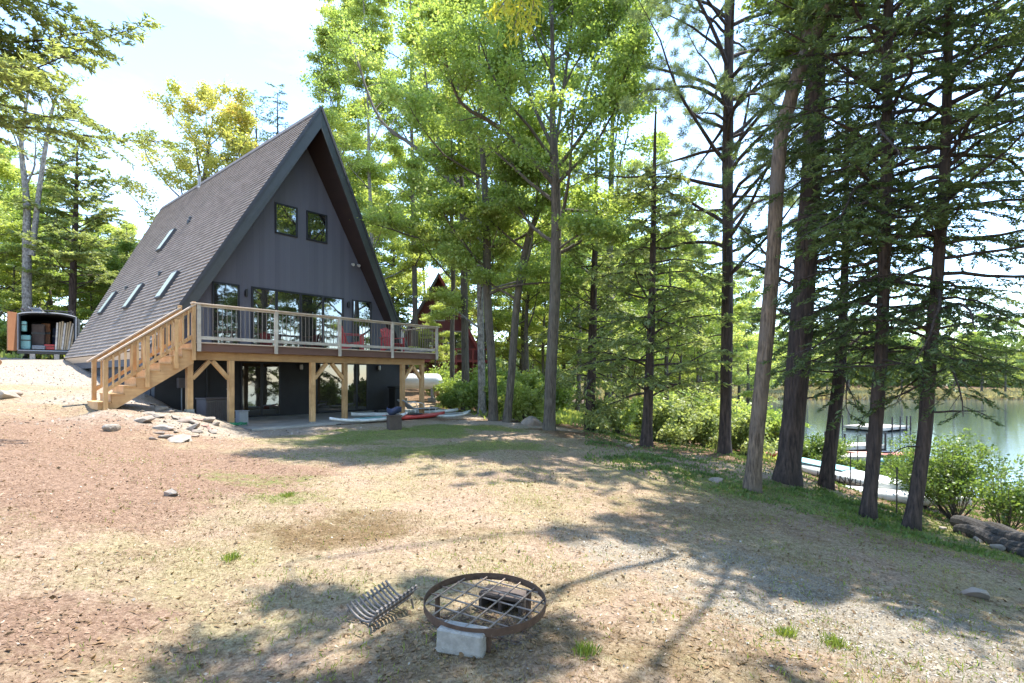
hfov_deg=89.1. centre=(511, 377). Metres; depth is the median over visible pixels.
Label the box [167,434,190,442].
stone
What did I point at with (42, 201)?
maple tree
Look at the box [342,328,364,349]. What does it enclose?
deck chair
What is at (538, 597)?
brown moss
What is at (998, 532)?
driftwood log
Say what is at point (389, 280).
maple tree
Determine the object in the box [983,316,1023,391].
maple tree
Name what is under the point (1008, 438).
lake water
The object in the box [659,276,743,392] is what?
maple tree
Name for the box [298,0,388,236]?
poplar tree
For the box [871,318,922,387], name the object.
maple tree
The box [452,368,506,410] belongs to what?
understory shrub
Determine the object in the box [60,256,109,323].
maple tree
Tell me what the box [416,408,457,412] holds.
kayak
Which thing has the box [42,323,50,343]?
panel
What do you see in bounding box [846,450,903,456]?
kayak
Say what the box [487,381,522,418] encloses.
understory shrub
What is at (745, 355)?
maple tree
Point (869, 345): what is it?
maple tree
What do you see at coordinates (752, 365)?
maple tree
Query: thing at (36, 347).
tool case
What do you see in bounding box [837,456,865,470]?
shoreline shrub
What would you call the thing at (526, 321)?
maple tree
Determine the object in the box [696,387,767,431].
understory shrub
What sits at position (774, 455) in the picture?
kayak
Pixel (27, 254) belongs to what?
leafy tree
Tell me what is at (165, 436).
stone
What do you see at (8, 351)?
understory shrub
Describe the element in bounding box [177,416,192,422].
stone
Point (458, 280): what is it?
maple tree
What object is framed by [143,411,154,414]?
stone
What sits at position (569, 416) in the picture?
forest undergrowth
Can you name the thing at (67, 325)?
leaning board
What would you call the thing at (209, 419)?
stone
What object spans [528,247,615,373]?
maple tree
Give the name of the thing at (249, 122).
oak tree
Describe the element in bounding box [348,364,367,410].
patio door
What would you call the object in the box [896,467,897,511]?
stake
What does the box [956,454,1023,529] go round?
shoreline shrub
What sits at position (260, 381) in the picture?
patio door
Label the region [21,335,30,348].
crate
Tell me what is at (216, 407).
condenser unit
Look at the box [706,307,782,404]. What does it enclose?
maple tree
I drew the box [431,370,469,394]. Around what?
understory shrub
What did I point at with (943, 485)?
shoreline shrub
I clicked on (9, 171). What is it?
maple tree
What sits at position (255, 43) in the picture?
sky
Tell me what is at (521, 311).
maple tree
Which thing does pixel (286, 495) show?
grass tuft
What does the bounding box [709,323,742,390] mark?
maple tree
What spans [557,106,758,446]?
hemlock tree
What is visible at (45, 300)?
maple tree
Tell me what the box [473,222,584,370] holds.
maple tree
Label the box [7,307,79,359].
cargo trailer
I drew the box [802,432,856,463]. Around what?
shoreline shrub
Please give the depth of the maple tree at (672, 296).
45.77 m
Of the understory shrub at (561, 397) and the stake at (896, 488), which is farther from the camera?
the understory shrub at (561, 397)
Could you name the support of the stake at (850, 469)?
on the ground at (562, 457)
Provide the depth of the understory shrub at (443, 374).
28.82 m
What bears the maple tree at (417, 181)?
on the ground at (562, 457)
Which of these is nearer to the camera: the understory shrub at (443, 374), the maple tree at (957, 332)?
the understory shrub at (443, 374)
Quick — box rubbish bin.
[387,386,399,408]
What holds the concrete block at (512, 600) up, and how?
on the ground at (562, 457)
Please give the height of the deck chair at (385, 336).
1.055 m
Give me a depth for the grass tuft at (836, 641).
4.01 m
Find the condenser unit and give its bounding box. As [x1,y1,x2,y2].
[195,397,226,420]
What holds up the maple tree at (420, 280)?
on the ground at (562, 457)
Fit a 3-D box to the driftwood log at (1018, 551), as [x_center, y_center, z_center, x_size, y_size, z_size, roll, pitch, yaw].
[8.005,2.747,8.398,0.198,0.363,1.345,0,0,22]
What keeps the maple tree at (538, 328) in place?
on the ground at (562, 457)
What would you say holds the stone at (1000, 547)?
on the ground at (562, 457)
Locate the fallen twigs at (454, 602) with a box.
[0,412,1023,682]
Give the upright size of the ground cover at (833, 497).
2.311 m
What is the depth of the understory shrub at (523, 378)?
29.58 m
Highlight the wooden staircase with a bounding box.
[86,301,195,410]
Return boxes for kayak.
[351,409,418,416]
[402,411,444,419]
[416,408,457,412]
[734,449,777,456]
[842,485,971,505]
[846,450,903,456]
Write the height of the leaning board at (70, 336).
1.417 m
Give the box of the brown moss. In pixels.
[204,504,885,682]
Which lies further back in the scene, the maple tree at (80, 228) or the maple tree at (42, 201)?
the maple tree at (80, 228)
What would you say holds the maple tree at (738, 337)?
on the ground at (562, 457)
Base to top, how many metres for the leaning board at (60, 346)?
1.511 m
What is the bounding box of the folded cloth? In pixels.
[387,406,401,414]
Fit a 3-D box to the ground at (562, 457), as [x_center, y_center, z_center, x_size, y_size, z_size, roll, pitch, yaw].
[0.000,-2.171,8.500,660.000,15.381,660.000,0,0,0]
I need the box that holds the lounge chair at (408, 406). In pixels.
[397,399,437,412]
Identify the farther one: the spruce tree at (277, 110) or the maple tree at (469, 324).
the maple tree at (469, 324)
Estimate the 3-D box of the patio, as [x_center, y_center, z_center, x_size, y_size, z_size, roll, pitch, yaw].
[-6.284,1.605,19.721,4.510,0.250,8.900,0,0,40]
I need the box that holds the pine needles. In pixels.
[463,440,1022,682]
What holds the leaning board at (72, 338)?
in the cargo trailer
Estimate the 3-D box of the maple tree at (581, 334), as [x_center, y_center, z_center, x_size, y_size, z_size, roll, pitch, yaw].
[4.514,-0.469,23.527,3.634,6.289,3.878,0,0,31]
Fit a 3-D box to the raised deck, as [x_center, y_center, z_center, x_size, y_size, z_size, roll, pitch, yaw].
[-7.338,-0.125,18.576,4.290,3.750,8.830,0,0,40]
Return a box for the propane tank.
[405,370,441,402]
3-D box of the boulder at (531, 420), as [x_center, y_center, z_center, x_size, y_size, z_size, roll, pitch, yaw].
[0.677,1.641,18.853,0.556,0.480,0.826,0,0,45]
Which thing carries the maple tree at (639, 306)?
on the ground at (562, 457)
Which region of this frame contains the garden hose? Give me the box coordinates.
[229,422,246,425]
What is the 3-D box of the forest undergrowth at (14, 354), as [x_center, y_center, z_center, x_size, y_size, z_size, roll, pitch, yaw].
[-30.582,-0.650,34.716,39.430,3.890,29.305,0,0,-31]
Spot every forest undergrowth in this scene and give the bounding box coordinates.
[0,350,64,359]
[435,403,864,462]
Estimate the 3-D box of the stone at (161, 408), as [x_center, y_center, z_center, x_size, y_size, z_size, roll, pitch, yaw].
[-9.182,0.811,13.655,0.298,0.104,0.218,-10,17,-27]
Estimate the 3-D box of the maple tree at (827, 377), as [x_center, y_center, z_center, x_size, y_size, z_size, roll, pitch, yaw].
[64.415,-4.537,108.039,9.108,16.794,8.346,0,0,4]
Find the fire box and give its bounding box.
[386,414,402,429]
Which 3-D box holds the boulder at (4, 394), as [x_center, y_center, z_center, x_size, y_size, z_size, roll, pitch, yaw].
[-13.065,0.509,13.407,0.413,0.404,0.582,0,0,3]
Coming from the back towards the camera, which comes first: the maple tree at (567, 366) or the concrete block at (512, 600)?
the maple tree at (567, 366)
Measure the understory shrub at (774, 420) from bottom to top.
2.488 m
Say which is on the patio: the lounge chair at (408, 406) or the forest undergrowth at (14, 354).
the lounge chair at (408, 406)
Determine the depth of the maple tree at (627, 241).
58.67 m
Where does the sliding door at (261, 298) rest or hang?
in the frame house
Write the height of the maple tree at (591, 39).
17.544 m
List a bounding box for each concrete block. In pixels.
[436,620,487,658]
[479,584,525,615]
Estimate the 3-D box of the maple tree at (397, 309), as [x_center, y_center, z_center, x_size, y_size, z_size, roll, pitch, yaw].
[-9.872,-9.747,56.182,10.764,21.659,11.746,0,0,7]
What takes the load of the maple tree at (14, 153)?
on the ground at (562, 457)
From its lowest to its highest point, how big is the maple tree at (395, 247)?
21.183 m
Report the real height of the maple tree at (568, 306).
13.350 m
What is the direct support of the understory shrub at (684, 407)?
on the ground at (562, 457)
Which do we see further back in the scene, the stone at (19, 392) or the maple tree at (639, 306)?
the maple tree at (639, 306)
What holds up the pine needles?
on the ground at (562, 457)
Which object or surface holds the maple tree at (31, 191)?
on the ground at (562, 457)
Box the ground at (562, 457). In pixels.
[0,349,1023,682]
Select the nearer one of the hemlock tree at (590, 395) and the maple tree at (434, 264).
the hemlock tree at (590, 395)
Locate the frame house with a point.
(268, 224)
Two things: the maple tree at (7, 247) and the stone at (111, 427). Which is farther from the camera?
the maple tree at (7, 247)
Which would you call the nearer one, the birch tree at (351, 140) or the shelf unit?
the shelf unit
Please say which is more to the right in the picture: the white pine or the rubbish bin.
the white pine
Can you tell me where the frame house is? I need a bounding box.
[64,105,408,416]
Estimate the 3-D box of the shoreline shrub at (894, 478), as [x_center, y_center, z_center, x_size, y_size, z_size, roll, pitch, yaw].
[10.307,2.470,13.082,2.179,1.684,1.618,0,0,0]
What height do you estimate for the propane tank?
1.700 m
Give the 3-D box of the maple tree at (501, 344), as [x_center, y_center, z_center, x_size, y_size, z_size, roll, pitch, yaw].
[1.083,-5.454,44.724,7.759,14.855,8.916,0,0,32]
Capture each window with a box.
[212,281,239,343]
[275,202,297,237]
[306,210,326,243]
[352,299,371,349]
[418,330,432,352]
[443,331,461,354]
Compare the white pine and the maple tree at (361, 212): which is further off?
the maple tree at (361, 212)
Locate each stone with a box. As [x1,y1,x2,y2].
[7,390,22,395]
[102,424,120,431]
[134,415,155,422]
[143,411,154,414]
[152,413,166,417]
[152,424,174,430]
[155,406,168,409]
[158,434,173,437]
[164,488,178,495]
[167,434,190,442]
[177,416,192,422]
[185,423,199,430]
[191,428,203,432]
[193,417,203,420]
[203,417,215,422]
[208,429,217,433]
[709,477,722,482]
[960,587,989,599]
[973,536,983,542]
[989,544,1005,550]
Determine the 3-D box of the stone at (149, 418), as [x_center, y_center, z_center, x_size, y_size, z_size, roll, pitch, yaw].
[-8.589,1.008,12.156,0.500,0.162,0.367,-4,13,29]
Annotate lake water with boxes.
[572,399,1023,494]
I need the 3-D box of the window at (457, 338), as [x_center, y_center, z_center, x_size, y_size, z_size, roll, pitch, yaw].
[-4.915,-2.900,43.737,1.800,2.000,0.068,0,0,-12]
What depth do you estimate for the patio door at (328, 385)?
21.62 m
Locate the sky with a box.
[0,0,1023,349]
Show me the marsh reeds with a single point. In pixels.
(861, 393)
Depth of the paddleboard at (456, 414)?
20.59 m
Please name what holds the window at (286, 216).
in the frame house
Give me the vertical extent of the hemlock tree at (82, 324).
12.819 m
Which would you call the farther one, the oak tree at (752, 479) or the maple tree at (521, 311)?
the maple tree at (521, 311)
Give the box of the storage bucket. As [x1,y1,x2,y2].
[235,410,248,425]
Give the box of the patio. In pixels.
[239,409,470,430]
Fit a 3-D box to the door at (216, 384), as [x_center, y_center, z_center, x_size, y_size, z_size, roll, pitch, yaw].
[-10.345,0.470,18.379,0.060,1.980,0.820,0,0,40]
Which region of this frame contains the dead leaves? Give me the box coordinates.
[0,459,1022,680]
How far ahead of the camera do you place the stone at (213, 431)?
12.72 m
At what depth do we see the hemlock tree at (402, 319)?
58.28 m
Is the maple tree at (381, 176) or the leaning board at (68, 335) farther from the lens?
the maple tree at (381, 176)
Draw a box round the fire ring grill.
[423,573,545,653]
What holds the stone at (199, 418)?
on the ground at (562, 457)
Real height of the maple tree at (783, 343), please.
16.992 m
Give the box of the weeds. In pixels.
[79,450,1023,682]
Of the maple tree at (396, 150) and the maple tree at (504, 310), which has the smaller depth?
the maple tree at (396, 150)
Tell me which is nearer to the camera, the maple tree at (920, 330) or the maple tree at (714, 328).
the maple tree at (714, 328)
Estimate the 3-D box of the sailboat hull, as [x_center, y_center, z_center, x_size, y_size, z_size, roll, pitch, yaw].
[9.250,2.714,14.486,1.162,0.356,3.900,0,4,-31]
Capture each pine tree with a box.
[0,135,135,315]
[696,0,999,487]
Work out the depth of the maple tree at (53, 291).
40.06 m
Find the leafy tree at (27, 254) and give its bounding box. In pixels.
[0,40,89,311]
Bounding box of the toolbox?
[44,344,54,349]
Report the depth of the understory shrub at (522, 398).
19.61 m
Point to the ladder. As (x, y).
(40, 309)
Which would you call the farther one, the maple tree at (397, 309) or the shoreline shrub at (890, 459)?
the maple tree at (397, 309)
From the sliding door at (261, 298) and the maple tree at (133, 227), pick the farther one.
the maple tree at (133, 227)
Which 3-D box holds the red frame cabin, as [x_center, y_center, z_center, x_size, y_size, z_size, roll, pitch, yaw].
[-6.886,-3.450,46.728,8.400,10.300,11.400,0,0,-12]
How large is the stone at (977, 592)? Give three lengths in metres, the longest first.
0.278 x 0.200 x 0.151 m
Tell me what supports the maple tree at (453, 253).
on the ground at (562, 457)
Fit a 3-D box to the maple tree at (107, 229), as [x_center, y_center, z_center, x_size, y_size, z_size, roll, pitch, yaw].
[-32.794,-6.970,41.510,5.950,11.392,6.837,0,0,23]
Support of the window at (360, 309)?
in the frame house
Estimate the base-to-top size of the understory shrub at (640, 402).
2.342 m
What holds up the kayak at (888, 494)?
on the ground at (562, 457)
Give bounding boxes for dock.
[824,431,886,450]
[837,453,880,462]
[842,415,910,431]
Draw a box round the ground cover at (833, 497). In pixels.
[582,429,1023,563]
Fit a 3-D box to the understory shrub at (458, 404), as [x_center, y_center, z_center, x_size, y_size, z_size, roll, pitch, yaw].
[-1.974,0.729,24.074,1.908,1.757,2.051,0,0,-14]
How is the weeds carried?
on the ground at (562, 457)
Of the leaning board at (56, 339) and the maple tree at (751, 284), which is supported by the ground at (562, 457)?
the maple tree at (751, 284)
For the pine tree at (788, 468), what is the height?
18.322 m
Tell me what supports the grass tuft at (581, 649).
on the ground at (562, 457)
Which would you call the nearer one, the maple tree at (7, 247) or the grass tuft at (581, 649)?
the grass tuft at (581, 649)
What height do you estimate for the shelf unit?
1.300 m
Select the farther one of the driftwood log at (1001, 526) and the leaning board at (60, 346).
the leaning board at (60, 346)
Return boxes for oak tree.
[115,74,254,225]
[179,94,260,181]
[480,0,871,493]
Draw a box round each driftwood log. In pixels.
[950,515,1023,541]
[953,524,1023,547]
[983,521,1023,533]
[997,537,1023,557]
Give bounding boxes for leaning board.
[55,323,58,349]
[57,322,60,349]
[59,321,63,349]
[61,323,65,349]
[63,322,68,349]
[65,322,70,349]
[67,323,73,349]
[70,328,73,347]
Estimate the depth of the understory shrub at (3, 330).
30.03 m
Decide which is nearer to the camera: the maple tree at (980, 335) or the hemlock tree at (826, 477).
the hemlock tree at (826, 477)
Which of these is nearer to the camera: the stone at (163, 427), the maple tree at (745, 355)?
the stone at (163, 427)
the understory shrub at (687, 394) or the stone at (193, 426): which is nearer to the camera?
the stone at (193, 426)
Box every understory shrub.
[0,304,6,350]
[0,322,16,354]
[424,361,460,397]
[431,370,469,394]
[435,386,459,408]
[449,374,474,408]
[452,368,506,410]
[461,355,519,391]
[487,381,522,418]
[498,374,544,420]
[500,362,544,391]
[528,365,577,409]
[580,394,630,432]
[606,392,640,432]
[627,393,674,430]
[628,376,710,413]
[635,399,705,444]
[654,398,702,444]
[669,390,713,416]
[679,409,740,448]
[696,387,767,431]
[731,410,778,458]
[736,397,811,448]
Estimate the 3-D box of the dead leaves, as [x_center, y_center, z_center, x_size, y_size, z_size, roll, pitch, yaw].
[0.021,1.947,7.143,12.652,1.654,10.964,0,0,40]
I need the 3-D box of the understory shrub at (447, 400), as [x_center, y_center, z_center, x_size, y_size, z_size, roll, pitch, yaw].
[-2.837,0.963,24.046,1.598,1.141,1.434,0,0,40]
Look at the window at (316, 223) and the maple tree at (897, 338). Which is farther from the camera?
the maple tree at (897, 338)
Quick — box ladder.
[28,306,43,311]
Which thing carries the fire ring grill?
on the ground at (562, 457)
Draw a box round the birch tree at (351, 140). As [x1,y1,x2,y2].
[312,0,433,280]
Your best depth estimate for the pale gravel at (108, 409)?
14.49 m
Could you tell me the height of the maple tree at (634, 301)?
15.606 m
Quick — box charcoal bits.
[428,606,541,650]
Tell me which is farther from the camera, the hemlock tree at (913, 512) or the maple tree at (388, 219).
the maple tree at (388, 219)
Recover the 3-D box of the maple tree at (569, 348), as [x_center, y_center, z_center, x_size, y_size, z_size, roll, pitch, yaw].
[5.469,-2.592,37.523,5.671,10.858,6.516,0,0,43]
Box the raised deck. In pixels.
[150,302,439,422]
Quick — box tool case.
[32,345,44,349]
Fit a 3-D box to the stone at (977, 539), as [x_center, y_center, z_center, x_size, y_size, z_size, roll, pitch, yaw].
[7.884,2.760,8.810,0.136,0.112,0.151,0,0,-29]
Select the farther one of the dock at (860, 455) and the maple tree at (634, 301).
the maple tree at (634, 301)
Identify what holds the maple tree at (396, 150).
on the ground at (562, 457)
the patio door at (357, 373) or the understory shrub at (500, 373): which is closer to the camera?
the patio door at (357, 373)
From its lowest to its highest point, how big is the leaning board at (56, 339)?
1.411 m
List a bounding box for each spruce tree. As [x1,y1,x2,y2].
[242,90,272,145]
[259,82,290,141]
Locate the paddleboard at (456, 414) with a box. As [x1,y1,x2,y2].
[436,410,469,416]
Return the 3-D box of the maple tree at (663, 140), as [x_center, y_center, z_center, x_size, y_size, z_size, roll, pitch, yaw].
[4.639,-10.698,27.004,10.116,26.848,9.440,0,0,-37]
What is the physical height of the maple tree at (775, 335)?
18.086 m
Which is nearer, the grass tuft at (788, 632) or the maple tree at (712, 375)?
the grass tuft at (788, 632)
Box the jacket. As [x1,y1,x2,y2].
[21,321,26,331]
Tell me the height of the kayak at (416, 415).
0.255 m
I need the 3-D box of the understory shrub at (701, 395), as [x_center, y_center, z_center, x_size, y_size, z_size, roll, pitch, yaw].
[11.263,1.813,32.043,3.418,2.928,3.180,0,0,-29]
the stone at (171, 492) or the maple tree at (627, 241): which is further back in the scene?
the maple tree at (627, 241)
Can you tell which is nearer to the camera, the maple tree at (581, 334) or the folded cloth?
the folded cloth
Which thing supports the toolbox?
on the cargo trailer
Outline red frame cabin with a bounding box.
[404,272,487,379]
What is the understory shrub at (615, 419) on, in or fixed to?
on the ground at (562, 457)
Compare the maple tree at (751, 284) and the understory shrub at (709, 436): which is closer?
the understory shrub at (709, 436)
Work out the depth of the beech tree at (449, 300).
21.63 m
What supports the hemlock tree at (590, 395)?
on the ground at (562, 457)
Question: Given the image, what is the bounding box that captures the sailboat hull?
[802,457,908,490]
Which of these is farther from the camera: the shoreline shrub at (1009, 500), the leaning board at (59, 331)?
the leaning board at (59, 331)
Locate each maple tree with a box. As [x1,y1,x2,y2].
[0,143,63,264]
[0,148,21,306]
[0,158,55,315]
[0,165,85,313]
[0,178,105,309]
[0,186,78,311]
[0,199,34,312]
[0,215,86,351]
[1,187,63,316]
[2,233,89,318]
[52,222,88,321]
[54,224,138,309]
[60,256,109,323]
[76,236,137,306]
[82,222,144,319]
[290,0,528,410]
[342,150,404,289]
[344,157,402,292]
[345,0,480,373]
[351,158,427,320]
[364,185,469,329]
[365,0,606,420]
[378,77,520,382]
[392,199,460,332]
[395,0,683,430]
[405,301,459,372]
[422,203,533,366]
[428,103,586,422]
[441,215,499,335]
[443,231,512,351]
[468,193,547,360]
[470,223,563,372]
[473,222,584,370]
[491,183,591,376]
[499,293,561,377]
[517,246,587,375]
[523,0,719,397]
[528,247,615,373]
[529,251,637,365]
[530,191,646,410]
[557,315,586,401]
[558,272,633,379]
[570,299,646,429]
[573,217,648,398]
[580,232,677,400]
[580,262,671,398]
[585,247,692,402]
[610,219,741,401]
[612,286,679,399]
[629,227,709,374]
[637,249,715,383]
[639,305,718,396]
[657,208,758,392]
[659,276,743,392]
[662,248,747,390]
[690,280,773,390]
[690,292,776,400]
[703,267,786,405]
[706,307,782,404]
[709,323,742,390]
[746,307,780,389]
[754,307,787,377]
[773,315,812,369]
[784,322,829,389]
[813,325,849,389]
[824,311,872,390]
[850,326,903,364]
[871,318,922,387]
[913,316,953,379]
[937,318,988,389]
[953,312,1015,391]
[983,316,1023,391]
[1003,322,1023,379]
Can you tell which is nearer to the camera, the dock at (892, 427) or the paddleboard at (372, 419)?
the paddleboard at (372, 419)
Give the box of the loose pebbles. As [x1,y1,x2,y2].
[0,471,1014,682]
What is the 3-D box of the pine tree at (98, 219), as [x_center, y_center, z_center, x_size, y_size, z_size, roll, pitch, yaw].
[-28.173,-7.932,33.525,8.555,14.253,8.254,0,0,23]
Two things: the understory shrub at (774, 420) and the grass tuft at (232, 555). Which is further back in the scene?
the understory shrub at (774, 420)
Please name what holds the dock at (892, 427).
in the lake water
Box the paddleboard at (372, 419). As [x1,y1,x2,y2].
[329,412,407,424]
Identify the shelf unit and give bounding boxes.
[31,324,44,349]
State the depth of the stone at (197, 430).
12.35 m
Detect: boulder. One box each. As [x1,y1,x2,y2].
[0,390,19,398]
[521,416,542,425]
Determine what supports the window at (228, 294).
in the frame house
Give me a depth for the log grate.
4.22 m
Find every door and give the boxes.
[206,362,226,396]
[241,361,280,416]
[251,286,343,347]
[316,363,341,412]
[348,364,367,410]
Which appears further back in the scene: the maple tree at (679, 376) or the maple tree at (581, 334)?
the maple tree at (679, 376)
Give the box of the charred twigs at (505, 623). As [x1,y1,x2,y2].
[427,600,526,642]
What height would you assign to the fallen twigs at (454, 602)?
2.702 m
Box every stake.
[850,452,850,487]
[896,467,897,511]
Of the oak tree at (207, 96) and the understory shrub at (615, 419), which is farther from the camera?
the oak tree at (207, 96)
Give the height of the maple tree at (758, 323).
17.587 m
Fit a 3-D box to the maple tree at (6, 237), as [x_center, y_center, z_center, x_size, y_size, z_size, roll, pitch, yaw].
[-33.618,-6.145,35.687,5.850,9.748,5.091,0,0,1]
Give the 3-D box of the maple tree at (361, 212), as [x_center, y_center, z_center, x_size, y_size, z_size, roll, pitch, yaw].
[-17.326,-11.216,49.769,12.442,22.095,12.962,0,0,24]
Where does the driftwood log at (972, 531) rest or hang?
on the ground at (562, 457)
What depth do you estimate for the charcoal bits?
3.96 m
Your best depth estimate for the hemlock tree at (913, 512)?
8.89 m
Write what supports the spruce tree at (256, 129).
on the ground at (562, 457)
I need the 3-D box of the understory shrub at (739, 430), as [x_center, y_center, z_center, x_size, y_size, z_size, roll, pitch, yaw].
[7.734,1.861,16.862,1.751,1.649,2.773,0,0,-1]
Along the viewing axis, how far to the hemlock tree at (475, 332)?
59.17 m
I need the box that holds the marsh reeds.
[572,381,1023,399]
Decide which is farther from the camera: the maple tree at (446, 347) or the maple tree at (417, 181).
the maple tree at (446, 347)
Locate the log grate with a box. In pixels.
[346,580,417,625]
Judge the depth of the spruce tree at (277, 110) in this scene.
43.84 m
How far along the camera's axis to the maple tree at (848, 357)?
105.70 m
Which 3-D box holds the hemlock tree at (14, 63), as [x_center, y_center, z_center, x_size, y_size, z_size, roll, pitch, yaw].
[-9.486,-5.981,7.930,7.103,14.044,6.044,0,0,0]
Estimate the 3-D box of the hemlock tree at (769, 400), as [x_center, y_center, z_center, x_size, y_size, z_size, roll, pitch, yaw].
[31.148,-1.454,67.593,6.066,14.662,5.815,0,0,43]
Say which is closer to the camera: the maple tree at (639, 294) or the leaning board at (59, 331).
the leaning board at (59, 331)
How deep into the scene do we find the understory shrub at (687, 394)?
27.26 m
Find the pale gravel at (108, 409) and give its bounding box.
[0,364,369,438]
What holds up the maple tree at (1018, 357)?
on the ground at (562, 457)
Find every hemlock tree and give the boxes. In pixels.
[0,0,186,170]
[65,220,110,328]
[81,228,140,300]
[379,217,423,327]
[441,263,476,338]
[524,133,642,430]
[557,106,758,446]
[714,0,1023,519]
[732,310,779,405]
[742,38,961,490]
[753,0,1023,530]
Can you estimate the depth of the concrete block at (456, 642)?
3.44 m
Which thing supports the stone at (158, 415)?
on the ground at (562, 457)
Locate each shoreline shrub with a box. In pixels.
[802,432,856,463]
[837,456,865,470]
[880,428,1017,519]
[880,445,978,507]
[880,455,905,477]
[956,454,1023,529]
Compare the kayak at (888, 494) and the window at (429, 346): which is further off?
the window at (429, 346)
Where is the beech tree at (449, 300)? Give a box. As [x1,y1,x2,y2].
[406,102,587,414]
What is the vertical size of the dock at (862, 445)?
2.500 m
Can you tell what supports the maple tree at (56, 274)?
on the ground at (562, 457)
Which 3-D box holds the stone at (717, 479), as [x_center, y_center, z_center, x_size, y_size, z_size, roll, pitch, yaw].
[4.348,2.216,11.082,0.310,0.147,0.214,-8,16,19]
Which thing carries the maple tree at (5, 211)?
on the ground at (562, 457)
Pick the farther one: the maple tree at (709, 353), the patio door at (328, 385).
the maple tree at (709, 353)
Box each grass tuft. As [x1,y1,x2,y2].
[217,550,241,562]
[280,491,297,497]
[571,638,603,660]
[770,623,800,639]
[818,628,852,649]
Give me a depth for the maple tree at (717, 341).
47.38 m
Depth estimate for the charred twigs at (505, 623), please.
4.00 m
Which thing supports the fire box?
on the ground at (562, 457)
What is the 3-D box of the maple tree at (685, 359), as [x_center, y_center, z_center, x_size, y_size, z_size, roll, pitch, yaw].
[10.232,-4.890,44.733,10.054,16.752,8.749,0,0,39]
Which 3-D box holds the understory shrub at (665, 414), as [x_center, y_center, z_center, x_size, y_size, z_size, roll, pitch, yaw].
[5.257,1.554,17.877,1.751,1.649,2.773,0,0,-11]
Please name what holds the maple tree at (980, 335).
on the ground at (562, 457)
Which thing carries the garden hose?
on the ground at (562, 457)
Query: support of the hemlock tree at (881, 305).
on the ground at (562, 457)
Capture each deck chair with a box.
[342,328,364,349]
[379,328,404,351]
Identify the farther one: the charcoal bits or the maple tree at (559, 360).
the maple tree at (559, 360)
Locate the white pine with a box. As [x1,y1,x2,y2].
[558,0,934,454]
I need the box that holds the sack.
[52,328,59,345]
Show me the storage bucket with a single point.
(241, 415)
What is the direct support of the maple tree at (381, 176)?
on the ground at (562, 457)
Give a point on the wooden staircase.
(181, 356)
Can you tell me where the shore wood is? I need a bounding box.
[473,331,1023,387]
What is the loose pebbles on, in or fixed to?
on the ground at (562, 457)
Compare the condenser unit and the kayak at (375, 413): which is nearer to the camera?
the condenser unit
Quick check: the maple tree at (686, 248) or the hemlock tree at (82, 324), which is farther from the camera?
the hemlock tree at (82, 324)
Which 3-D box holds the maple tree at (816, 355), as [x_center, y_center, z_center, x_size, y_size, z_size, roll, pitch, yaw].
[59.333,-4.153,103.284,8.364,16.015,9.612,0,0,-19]

